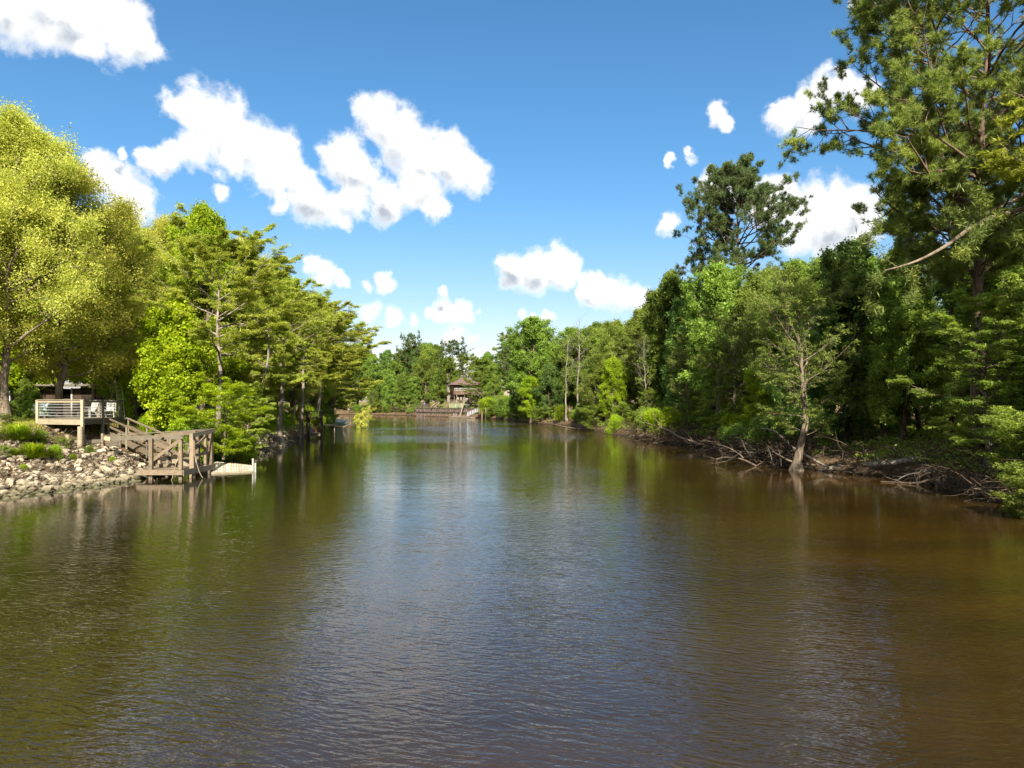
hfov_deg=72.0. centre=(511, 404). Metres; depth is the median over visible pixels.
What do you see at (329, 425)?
pier
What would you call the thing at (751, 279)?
broadleaf tree
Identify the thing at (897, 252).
broadleaf tree
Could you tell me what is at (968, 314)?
broadleaf tree
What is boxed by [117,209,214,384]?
broadleaf tree
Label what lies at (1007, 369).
broadleaf tree
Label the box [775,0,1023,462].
pine tree
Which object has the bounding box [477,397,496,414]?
shrub
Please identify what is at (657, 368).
broadleaf tree
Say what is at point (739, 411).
shrub
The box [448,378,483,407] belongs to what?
waterfront house
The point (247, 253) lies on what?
cypress tree
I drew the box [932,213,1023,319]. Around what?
broadleaf tree
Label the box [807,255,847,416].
broadleaf tree
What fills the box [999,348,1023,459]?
broadleaf tree
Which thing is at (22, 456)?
rock
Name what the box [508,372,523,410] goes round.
broadleaf tree
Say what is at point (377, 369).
broadleaf tree
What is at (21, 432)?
grass clump
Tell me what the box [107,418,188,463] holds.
dock stairs
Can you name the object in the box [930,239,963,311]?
broadleaf tree
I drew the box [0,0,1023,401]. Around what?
sky
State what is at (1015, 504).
shrub
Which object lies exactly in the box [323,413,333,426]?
shrub
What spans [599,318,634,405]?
broadleaf tree
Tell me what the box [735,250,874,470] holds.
cypress tree
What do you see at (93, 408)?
lawn chair
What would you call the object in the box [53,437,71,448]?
shrub
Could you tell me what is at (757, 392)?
broadleaf tree
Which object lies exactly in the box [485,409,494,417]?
shrub
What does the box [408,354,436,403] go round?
broadleaf tree
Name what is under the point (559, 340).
broadleaf tree
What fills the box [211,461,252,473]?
floating dock
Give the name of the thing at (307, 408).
shrub
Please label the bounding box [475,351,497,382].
broadleaf tree
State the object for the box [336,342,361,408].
broadleaf tree
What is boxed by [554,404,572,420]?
shrub
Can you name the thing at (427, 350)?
broadleaf tree
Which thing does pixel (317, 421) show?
shrub
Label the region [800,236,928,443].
broadleaf tree
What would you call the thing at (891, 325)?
broadleaf tree
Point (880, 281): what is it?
broadleaf tree
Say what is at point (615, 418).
shrub
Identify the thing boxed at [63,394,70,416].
door
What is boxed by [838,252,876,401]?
broadleaf tree
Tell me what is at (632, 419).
shrub
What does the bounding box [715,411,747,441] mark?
shrub
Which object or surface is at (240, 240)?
broadleaf tree
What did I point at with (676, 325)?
broadleaf tree
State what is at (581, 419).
shrub
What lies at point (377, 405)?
shrub
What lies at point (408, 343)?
pine tree
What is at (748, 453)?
driftwood
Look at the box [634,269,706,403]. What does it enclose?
broadleaf tree
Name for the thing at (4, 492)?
rock
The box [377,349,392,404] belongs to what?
broadleaf tree
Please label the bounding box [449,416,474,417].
floating dock
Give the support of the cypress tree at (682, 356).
on the ground at (831, 460)
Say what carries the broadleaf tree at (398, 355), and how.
on the ground at (831, 460)
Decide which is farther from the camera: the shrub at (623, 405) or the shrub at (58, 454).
the shrub at (623, 405)
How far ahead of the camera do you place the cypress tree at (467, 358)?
235.73 m
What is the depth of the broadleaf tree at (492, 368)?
203.74 m
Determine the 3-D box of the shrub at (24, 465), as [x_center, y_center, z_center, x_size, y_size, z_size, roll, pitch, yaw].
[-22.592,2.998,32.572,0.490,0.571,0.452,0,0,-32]
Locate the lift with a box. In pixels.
[306,411,322,437]
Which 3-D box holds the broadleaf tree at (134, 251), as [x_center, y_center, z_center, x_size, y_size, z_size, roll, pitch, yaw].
[-28.623,-6.601,49.306,11.736,15.564,8.312,0,0,-6]
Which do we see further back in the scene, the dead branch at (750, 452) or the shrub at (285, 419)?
the shrub at (285, 419)
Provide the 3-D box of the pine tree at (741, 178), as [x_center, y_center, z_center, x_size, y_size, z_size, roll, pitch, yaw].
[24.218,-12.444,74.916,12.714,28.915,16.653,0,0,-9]
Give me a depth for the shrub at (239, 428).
49.53 m
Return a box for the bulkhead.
[415,408,479,416]
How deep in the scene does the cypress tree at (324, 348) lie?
79.75 m
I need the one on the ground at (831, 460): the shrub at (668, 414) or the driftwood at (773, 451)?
the shrub at (668, 414)
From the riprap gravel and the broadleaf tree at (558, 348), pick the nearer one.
the riprap gravel
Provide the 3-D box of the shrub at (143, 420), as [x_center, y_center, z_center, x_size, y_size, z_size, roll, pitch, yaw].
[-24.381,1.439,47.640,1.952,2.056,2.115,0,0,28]
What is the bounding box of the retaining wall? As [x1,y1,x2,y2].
[71,433,121,447]
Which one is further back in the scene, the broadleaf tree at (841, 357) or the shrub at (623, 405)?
the shrub at (623, 405)
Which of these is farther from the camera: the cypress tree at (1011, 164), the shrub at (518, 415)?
the shrub at (518, 415)
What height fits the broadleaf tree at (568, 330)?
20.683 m
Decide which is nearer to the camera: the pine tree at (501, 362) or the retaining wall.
the retaining wall
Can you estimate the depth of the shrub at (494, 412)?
185.18 m
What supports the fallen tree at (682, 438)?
on the river water
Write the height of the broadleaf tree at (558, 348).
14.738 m
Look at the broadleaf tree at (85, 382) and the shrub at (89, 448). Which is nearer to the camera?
the shrub at (89, 448)
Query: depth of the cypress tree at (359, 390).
131.34 m
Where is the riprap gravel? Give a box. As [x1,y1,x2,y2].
[0,424,296,497]
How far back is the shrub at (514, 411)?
156.26 m
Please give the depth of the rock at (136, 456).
40.27 m
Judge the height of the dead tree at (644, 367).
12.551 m
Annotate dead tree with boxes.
[560,325,577,421]
[567,312,593,412]
[630,338,652,400]
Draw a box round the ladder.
[115,378,124,416]
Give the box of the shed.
[34,384,148,418]
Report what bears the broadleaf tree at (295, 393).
on the ground at (831, 460)
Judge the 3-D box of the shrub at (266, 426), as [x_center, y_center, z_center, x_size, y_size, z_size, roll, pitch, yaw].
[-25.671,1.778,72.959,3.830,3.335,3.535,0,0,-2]
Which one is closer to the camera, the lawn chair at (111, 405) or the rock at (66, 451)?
the rock at (66, 451)
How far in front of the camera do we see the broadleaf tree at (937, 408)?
41.55 m
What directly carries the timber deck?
on the ground at (831, 460)
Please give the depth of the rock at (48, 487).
30.32 m
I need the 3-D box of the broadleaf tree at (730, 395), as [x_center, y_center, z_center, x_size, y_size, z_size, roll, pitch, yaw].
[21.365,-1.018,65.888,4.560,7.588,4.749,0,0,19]
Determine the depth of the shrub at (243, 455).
46.28 m
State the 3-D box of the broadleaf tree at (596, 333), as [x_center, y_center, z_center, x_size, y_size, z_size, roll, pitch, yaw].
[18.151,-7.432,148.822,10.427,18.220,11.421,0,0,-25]
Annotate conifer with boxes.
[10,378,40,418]
[14,391,52,418]
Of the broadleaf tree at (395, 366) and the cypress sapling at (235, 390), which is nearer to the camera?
the cypress sapling at (235, 390)
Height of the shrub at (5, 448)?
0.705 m
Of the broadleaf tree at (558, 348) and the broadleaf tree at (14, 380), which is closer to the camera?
the broadleaf tree at (14, 380)
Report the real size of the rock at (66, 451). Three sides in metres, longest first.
0.739 x 0.558 x 0.404 m
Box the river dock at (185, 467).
[102,428,214,479]
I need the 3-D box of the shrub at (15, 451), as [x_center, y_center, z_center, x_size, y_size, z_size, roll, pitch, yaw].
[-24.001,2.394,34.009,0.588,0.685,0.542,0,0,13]
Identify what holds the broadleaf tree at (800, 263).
on the ground at (831, 460)
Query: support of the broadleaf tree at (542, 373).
on the ground at (831, 460)
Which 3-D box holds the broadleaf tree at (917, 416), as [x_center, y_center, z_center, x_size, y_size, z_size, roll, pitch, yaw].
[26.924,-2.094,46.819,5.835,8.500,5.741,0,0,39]
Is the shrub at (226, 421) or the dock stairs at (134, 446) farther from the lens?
the shrub at (226, 421)
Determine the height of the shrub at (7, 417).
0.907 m
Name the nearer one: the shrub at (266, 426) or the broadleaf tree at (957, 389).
the broadleaf tree at (957, 389)
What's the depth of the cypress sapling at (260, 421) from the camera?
50.11 m
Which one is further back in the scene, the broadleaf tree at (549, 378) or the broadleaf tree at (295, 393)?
the broadleaf tree at (549, 378)
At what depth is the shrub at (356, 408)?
253.54 m
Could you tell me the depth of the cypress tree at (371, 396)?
251.93 m
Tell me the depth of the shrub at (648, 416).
73.40 m
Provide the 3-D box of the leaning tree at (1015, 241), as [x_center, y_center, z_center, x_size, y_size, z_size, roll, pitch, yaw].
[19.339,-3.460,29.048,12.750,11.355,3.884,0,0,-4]
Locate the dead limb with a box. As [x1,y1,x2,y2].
[261,308,269,385]
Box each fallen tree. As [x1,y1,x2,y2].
[343,405,376,427]
[640,409,714,446]
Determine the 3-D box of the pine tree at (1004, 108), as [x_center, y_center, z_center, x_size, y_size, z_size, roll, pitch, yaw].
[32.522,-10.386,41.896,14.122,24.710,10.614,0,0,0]
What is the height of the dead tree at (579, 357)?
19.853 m
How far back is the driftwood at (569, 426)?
105.58 m
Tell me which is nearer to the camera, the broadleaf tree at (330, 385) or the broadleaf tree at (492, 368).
the broadleaf tree at (330, 385)
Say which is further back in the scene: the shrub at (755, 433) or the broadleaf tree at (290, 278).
the broadleaf tree at (290, 278)
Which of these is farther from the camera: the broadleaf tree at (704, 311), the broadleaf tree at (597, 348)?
the broadleaf tree at (597, 348)
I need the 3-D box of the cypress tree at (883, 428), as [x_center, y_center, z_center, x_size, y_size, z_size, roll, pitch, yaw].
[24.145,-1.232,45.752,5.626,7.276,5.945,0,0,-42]
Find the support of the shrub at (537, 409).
on the ground at (831, 460)
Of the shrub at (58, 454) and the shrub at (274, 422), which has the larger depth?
the shrub at (274, 422)
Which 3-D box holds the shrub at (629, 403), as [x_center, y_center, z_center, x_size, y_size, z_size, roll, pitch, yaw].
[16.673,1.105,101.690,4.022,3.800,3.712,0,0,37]
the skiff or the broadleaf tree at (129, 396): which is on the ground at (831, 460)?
the broadleaf tree at (129, 396)
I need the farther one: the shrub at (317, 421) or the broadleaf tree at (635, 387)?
the broadleaf tree at (635, 387)
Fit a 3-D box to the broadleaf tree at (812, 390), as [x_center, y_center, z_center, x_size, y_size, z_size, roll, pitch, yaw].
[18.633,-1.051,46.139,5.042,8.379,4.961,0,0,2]
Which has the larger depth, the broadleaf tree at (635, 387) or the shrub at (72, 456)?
the broadleaf tree at (635, 387)
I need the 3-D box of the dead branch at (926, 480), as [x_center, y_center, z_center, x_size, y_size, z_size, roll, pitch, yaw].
[18.749,3.886,32.826,1.720,2.202,3.489,0,0,-31]
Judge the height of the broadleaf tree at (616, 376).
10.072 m
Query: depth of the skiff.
121.75 m
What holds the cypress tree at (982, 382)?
on the ground at (831, 460)
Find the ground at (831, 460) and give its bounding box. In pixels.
[0,401,1020,503]
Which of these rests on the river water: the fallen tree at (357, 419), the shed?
the fallen tree at (357, 419)
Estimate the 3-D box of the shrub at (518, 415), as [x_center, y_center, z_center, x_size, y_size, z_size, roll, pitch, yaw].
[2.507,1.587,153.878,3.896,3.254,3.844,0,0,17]
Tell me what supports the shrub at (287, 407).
on the ground at (831, 460)
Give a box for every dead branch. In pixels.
[695,441,735,453]
[730,438,767,460]
[877,468,956,484]
[897,470,933,479]
[973,484,997,495]
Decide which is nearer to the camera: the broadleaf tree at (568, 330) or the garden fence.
the broadleaf tree at (568, 330)
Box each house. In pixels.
[9,380,85,401]
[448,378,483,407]
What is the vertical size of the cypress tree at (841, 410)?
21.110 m
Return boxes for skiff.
[333,419,346,425]
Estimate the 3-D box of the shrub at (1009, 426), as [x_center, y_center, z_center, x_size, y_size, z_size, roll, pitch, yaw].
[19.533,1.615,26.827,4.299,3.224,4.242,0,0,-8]
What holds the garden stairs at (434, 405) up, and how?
on the bulkhead
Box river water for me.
[0,415,1023,767]
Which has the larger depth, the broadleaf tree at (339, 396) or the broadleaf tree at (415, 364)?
the broadleaf tree at (415, 364)
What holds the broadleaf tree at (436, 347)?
on the ground at (831, 460)
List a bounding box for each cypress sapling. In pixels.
[169,370,269,459]
[224,381,276,448]
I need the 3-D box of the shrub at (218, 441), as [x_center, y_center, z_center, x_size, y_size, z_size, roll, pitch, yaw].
[-19.162,2.425,44.079,3.917,3.257,3.671,0,0,41]
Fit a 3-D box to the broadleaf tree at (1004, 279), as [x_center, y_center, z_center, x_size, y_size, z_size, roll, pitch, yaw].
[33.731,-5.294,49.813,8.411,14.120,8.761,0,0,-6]
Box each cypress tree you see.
[116,201,316,427]
[143,257,239,409]
[192,267,296,410]
[238,270,346,444]
[257,280,293,402]
[269,278,344,437]
[291,288,348,405]
[294,299,383,414]
[322,313,391,415]
[339,366,361,409]
[365,388,378,407]
[455,353,477,404]
[457,371,491,407]
[464,356,498,401]
[485,330,518,395]
[500,314,561,418]
[603,324,655,412]
[618,316,656,396]
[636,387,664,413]
[663,343,700,429]
[670,305,730,409]
[686,304,767,414]
[689,335,749,428]
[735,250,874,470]
[836,330,919,438]
[837,398,846,414]
[886,288,1023,470]
[971,90,1023,253]
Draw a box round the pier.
[317,424,338,432]
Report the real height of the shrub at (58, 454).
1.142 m
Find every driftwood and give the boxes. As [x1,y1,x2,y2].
[548,418,586,429]
[706,439,764,465]
[743,442,756,462]
[761,428,829,468]
[764,443,817,465]
[818,447,918,470]
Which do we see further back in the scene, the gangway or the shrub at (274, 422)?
the gangway
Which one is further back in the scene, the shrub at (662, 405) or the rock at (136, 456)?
the shrub at (662, 405)
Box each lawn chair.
[84,400,99,417]
[104,400,118,416]
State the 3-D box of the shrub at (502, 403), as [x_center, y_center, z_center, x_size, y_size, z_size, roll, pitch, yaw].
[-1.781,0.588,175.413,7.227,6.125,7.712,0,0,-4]
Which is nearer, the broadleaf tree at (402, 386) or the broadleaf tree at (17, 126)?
the broadleaf tree at (17, 126)
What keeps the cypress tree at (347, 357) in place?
on the ground at (831, 460)
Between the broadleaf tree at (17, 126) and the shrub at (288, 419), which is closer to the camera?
the broadleaf tree at (17, 126)
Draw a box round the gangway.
[467,407,478,415]
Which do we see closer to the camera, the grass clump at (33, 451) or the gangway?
the grass clump at (33, 451)
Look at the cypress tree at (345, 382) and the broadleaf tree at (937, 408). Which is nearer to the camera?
the broadleaf tree at (937, 408)
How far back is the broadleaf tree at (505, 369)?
211.82 m
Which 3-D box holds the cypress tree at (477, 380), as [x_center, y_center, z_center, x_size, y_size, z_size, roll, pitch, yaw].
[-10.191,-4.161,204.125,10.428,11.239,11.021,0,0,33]
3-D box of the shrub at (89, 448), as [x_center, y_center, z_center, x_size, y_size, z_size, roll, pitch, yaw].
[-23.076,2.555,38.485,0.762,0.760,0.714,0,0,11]
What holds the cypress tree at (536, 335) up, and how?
on the ground at (831, 460)
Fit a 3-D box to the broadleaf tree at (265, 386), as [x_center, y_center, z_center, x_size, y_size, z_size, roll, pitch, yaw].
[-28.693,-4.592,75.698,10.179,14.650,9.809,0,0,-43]
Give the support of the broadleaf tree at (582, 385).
on the ground at (831, 460)
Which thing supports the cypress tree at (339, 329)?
on the ground at (831, 460)
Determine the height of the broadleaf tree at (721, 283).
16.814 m
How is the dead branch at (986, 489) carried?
in the root tangle
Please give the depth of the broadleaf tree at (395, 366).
256.08 m
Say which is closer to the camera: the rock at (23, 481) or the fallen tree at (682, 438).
the rock at (23, 481)
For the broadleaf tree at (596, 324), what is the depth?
153.89 m
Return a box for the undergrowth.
[200,406,1023,479]
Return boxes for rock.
[0,490,7,494]
[16,479,29,484]
[17,455,27,459]
[37,471,50,477]
[41,485,53,490]
[61,449,71,453]
[89,452,98,457]
[99,466,113,473]
[129,454,138,459]
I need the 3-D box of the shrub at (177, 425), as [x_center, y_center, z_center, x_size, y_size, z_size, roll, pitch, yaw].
[-20.958,2.104,45.539,3.761,3.656,3.471,0,0,36]
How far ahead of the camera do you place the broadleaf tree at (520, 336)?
207.25 m
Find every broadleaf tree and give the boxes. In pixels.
[0,96,117,422]
[0,141,63,353]
[0,152,162,417]
[0,188,77,402]
[0,301,66,397]
[43,302,122,416]
[47,203,197,416]
[67,259,135,387]
[106,316,147,423]
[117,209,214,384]
[127,296,225,442]
[153,199,250,411]
[200,297,265,409]
[229,230,293,380]
[236,336,291,395]
[266,273,301,404]
[272,324,328,415]
[284,383,307,414]
[285,342,336,404]
[286,327,355,403]
[328,371,345,406]
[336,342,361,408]
[345,342,374,403]
[361,354,385,401]
[367,384,379,403]
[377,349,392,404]
[380,369,396,404]
[381,360,405,405]
[390,349,411,402]
[393,373,409,411]
[400,345,418,405]
[406,360,429,403]
[406,376,422,409]
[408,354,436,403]
[409,344,440,403]
[419,341,440,403]
[427,373,447,407]
[430,344,446,405]
[432,357,459,406]
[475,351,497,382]
[481,362,504,395]
[482,374,503,397]
[497,334,512,395]
[505,333,525,390]
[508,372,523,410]
[517,375,538,422]
[531,363,564,418]
[534,362,554,407]
[544,344,575,405]
[553,326,583,409]
[556,330,597,405]
[557,338,579,410]
[574,352,617,422]
[575,321,605,380]
[577,368,599,417]
[585,327,602,356]
[585,342,602,369]
[589,321,633,400]
[596,355,628,416]
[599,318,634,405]
[618,307,641,411]
[627,335,654,403]
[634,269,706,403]
[636,322,683,406]
[657,291,713,410]
[675,260,755,426]
[701,296,716,413]
[719,265,797,392]
[719,356,752,410]
[740,356,779,416]
[740,365,780,430]
[748,257,846,414]
[758,325,839,447]
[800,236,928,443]
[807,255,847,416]
[829,283,880,425]
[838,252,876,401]
[848,261,913,413]
[862,276,953,440]
[872,236,939,314]
[873,313,949,430]
[917,323,991,433]
[926,328,1018,446]
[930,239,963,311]
[930,242,1023,367]
[930,282,1012,369]
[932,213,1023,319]
[967,323,1023,439]
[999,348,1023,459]
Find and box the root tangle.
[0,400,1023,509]
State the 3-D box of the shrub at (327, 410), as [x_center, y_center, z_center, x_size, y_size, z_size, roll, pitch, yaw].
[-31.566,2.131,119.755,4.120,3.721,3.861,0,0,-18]
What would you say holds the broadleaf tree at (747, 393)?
on the ground at (831, 460)
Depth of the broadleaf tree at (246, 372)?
63.23 m
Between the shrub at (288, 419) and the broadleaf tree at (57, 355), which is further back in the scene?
the shrub at (288, 419)
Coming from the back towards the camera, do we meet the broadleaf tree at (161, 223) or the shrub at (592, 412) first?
the shrub at (592, 412)
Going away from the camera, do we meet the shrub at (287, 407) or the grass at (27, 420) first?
the grass at (27, 420)
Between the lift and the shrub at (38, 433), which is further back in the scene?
the lift
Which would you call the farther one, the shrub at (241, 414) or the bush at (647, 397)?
the bush at (647, 397)
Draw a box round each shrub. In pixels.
[0,413,15,427]
[0,445,12,457]
[9,448,18,455]
[19,463,27,470]
[32,429,49,442]
[46,443,64,459]
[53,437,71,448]
[69,453,77,459]
[83,444,97,452]
[135,414,161,434]
[153,413,181,440]
[163,414,203,454]
[172,417,239,462]
[206,406,241,429]
[211,402,257,427]
[216,429,257,462]
[229,432,260,460]
[232,424,250,435]
[257,410,276,431]
[268,404,277,427]
[269,402,292,427]
[282,415,292,427]
[283,404,298,423]
[287,414,298,424]
[296,405,315,424]
[311,415,327,429]
[322,406,337,423]
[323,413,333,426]
[351,404,361,412]
[367,402,379,412]
[381,403,390,412]
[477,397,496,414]
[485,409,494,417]
[487,405,497,415]
[491,394,516,418]
[510,407,520,420]
[514,404,525,418]
[530,405,552,420]
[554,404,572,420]
[576,406,605,429]
[577,412,589,422]
[605,413,622,433]
[608,401,634,423]
[616,400,636,417]
[622,409,638,424]
[627,413,638,430]
[634,406,655,429]
[638,407,659,433]
[639,401,664,411]
[656,406,681,435]
[713,421,749,449]
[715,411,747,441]
[716,406,748,433]
[737,415,784,453]
[818,412,857,439]
[972,405,1023,480]
[989,467,1023,517]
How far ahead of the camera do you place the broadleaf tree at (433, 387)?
229.65 m
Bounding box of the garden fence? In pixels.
[420,404,432,407]
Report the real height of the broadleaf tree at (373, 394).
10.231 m
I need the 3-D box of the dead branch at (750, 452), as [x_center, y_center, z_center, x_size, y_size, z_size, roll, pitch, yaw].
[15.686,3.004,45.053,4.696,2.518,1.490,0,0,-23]
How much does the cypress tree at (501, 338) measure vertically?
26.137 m
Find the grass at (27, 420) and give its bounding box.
[0,418,140,444]
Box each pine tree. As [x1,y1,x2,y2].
[392,330,426,376]
[433,336,473,402]
[497,337,517,392]
[671,150,816,313]
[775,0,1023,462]
[883,118,1017,424]
[934,32,1023,255]
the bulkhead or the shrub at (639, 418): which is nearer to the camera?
the shrub at (639, 418)
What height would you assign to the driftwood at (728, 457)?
2.572 m
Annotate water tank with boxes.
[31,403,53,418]
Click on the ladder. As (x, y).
(122, 396)
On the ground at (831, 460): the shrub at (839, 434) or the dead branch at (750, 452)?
the shrub at (839, 434)
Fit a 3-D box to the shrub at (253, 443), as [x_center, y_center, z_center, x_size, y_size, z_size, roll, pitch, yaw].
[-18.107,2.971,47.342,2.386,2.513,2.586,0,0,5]
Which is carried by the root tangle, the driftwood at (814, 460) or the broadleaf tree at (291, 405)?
the driftwood at (814, 460)
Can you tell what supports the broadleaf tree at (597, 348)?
on the ground at (831, 460)
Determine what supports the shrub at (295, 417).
on the ground at (831, 460)
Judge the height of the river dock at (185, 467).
3.670 m
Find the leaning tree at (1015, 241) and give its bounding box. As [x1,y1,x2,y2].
[852,179,1023,319]
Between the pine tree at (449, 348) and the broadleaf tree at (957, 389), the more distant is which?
the pine tree at (449, 348)
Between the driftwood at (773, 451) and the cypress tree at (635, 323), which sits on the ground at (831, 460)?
the cypress tree at (635, 323)
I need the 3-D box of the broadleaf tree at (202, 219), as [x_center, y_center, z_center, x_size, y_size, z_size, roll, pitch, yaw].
[-26.010,-7.443,59.795,8.386,20.089,8.095,0,0,-31]
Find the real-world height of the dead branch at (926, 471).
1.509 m
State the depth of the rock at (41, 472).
32.45 m
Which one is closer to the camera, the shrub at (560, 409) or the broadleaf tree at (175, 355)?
the broadleaf tree at (175, 355)
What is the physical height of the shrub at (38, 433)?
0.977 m
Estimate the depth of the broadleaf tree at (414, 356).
259.18 m
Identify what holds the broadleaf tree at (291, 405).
on the ground at (831, 460)
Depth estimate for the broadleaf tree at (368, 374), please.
268.47 m
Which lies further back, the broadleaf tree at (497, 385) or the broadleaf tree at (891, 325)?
the broadleaf tree at (497, 385)
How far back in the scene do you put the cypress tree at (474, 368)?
229.15 m
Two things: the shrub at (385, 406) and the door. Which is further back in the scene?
the shrub at (385, 406)
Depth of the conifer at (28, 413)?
49.62 m
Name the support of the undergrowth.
on the ground at (831, 460)
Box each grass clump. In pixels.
[0,423,47,440]
[15,442,56,458]
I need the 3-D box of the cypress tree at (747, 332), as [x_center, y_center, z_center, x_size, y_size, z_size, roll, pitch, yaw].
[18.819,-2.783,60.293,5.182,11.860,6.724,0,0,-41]
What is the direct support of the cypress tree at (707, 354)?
on the ground at (831, 460)
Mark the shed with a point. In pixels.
(69, 409)
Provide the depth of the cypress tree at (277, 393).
95.92 m
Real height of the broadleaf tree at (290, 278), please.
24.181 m
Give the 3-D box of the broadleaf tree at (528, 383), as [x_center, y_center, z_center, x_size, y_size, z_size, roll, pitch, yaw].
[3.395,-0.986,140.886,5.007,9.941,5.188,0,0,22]
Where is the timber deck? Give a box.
[35,399,121,447]
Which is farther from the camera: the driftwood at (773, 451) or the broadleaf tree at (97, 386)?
the broadleaf tree at (97, 386)
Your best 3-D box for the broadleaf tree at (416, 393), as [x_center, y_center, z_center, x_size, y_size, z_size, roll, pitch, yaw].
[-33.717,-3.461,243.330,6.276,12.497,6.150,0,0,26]
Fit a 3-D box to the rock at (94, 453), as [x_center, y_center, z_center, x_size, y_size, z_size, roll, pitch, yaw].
[-22.726,2.808,38.258,0.545,0.408,0.546,0,0,11]
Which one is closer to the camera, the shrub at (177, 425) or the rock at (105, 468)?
the rock at (105, 468)
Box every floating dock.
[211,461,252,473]
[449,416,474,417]
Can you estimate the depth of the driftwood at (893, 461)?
37.22 m
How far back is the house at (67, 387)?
90.72 m
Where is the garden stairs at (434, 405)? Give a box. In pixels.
[430,400,439,407]
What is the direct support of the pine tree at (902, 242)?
on the ground at (831, 460)
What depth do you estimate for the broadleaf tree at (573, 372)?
136.93 m
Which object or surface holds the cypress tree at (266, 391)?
on the ground at (831, 460)
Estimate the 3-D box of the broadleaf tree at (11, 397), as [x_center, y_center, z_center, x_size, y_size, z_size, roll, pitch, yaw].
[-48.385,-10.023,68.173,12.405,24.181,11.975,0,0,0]
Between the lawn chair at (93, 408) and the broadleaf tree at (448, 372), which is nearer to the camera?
the lawn chair at (93, 408)
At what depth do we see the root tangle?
38.89 m
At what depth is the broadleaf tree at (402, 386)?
243.76 m
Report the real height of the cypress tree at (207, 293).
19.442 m
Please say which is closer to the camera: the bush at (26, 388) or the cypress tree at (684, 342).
the bush at (26, 388)
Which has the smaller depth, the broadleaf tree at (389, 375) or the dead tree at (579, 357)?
the dead tree at (579, 357)
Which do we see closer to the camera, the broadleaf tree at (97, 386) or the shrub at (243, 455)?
the shrub at (243, 455)
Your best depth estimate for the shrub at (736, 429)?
55.05 m
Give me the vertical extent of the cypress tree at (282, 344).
16.736 m
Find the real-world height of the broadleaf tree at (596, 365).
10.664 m
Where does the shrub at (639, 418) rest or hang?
on the ground at (831, 460)
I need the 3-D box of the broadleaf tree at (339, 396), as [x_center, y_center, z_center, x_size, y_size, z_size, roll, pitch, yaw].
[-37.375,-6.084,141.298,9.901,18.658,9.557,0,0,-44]
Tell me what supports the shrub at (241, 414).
on the ground at (831, 460)
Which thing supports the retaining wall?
on the ground at (831, 460)
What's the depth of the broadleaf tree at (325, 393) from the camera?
115.85 m
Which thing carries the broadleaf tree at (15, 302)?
on the ground at (831, 460)
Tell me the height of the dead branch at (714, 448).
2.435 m
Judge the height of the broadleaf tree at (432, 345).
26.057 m
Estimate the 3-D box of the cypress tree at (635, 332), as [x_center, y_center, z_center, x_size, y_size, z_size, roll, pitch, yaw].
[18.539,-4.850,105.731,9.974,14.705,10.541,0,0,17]
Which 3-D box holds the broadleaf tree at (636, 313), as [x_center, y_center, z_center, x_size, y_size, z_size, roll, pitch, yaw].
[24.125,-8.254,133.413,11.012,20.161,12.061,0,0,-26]
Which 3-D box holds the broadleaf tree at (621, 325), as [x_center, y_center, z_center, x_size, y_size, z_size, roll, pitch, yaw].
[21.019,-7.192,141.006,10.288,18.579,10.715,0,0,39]
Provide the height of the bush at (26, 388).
3.410 m
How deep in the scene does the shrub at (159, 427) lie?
47.13 m
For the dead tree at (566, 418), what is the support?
on the ground at (831, 460)
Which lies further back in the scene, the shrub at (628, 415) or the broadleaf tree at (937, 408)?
the shrub at (628, 415)

